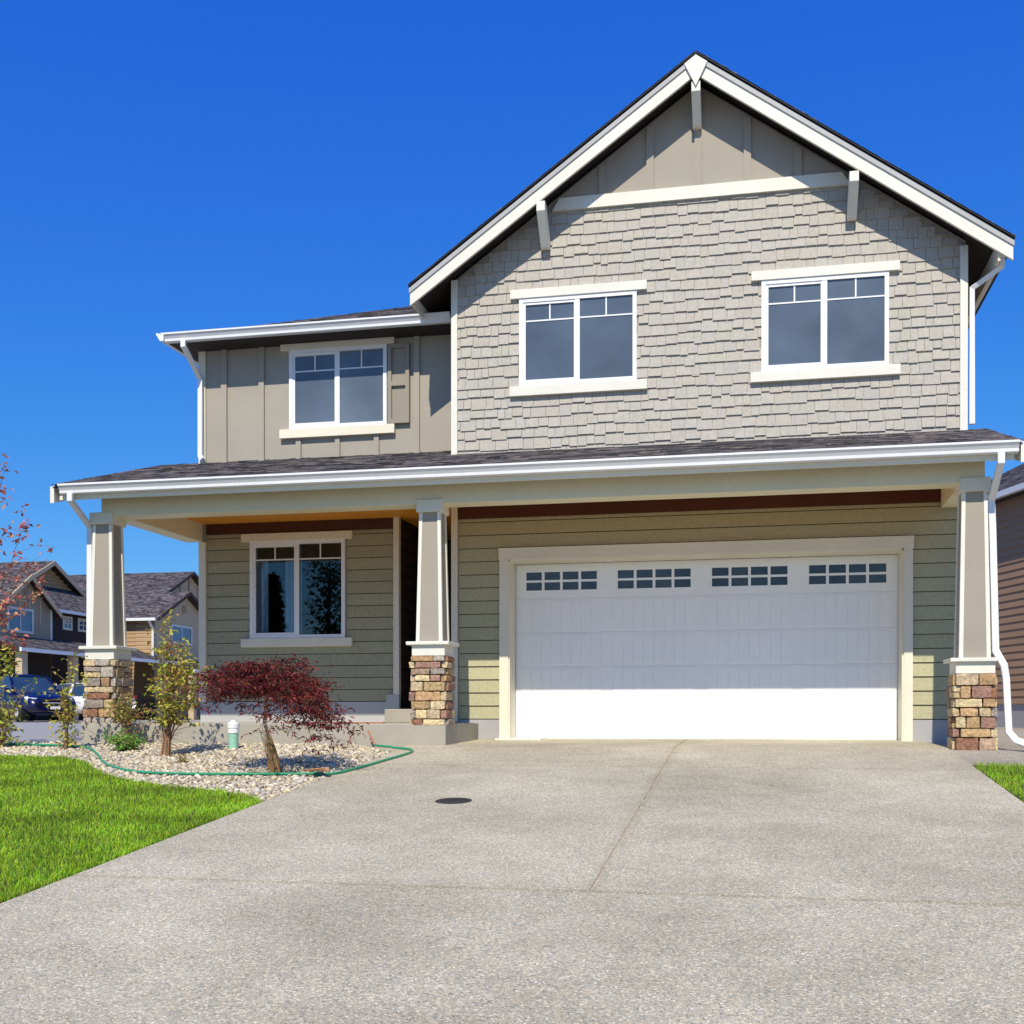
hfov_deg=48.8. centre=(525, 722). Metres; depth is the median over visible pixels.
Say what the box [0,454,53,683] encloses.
young red tree
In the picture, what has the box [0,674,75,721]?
parked suv
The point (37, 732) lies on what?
side street
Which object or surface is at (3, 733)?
leafy shrub
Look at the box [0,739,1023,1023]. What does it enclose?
driveway
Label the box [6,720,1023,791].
ground
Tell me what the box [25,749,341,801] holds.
bed soil
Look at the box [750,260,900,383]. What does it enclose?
window
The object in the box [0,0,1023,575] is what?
sky
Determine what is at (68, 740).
thin shrub
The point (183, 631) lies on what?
window
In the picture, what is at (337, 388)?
window
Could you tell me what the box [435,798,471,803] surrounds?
manhole cover
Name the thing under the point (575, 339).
window
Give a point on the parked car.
(79, 691)
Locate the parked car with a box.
[25,682,136,719]
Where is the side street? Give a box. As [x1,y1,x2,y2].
[0,722,139,741]
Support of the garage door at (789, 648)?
in the house at (644, 416)
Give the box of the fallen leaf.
[303,767,328,772]
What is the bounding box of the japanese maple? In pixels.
[174,653,370,771]
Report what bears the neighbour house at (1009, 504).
on the ground at (1004, 737)
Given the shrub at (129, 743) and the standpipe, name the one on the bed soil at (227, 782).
the standpipe
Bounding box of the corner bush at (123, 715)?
[103,691,156,738]
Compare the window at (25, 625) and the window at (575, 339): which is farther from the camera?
the window at (25, 625)
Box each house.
[0,561,177,720]
[50,50,1023,749]
[69,572,199,719]
[988,463,1023,727]
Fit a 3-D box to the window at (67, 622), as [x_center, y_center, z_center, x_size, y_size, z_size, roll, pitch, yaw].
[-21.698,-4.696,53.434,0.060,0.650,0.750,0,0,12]
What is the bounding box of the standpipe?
[227,720,238,748]
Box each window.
[6,606,33,633]
[62,616,72,630]
[77,618,85,631]
[171,624,192,645]
[241,530,352,647]
[279,337,395,439]
[509,280,647,397]
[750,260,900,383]
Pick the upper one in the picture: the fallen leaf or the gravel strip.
the gravel strip
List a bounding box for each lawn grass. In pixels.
[0,753,263,902]
[970,761,1023,801]
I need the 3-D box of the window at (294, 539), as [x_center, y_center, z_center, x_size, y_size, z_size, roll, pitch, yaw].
[-3.290,-1.905,16.226,1.694,1.640,0.105,0,0,12]
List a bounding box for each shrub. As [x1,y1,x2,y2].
[0,669,45,746]
[43,651,94,749]
[101,728,152,751]
[126,609,213,755]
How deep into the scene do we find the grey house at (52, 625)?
50.14 m
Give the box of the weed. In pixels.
[174,751,189,762]
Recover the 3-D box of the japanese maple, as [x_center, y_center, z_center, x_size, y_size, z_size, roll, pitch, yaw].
[-2.470,-0.073,11.171,1.960,1.264,1.545,0,0,12]
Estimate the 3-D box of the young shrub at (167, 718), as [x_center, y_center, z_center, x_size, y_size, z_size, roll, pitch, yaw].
[-3.991,-0.431,12.786,0.851,1.703,0.813,0,0,12]
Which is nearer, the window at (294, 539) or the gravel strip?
the gravel strip
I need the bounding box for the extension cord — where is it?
[283,722,384,722]
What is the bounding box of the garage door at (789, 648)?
[516,554,897,739]
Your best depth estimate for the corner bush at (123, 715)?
13.94 m
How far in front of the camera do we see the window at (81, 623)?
54.57 m
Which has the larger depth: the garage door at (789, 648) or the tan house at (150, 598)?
the tan house at (150, 598)
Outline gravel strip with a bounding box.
[933,742,1023,765]
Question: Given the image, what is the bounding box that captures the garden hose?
[6,730,413,775]
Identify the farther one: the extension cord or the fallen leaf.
the extension cord

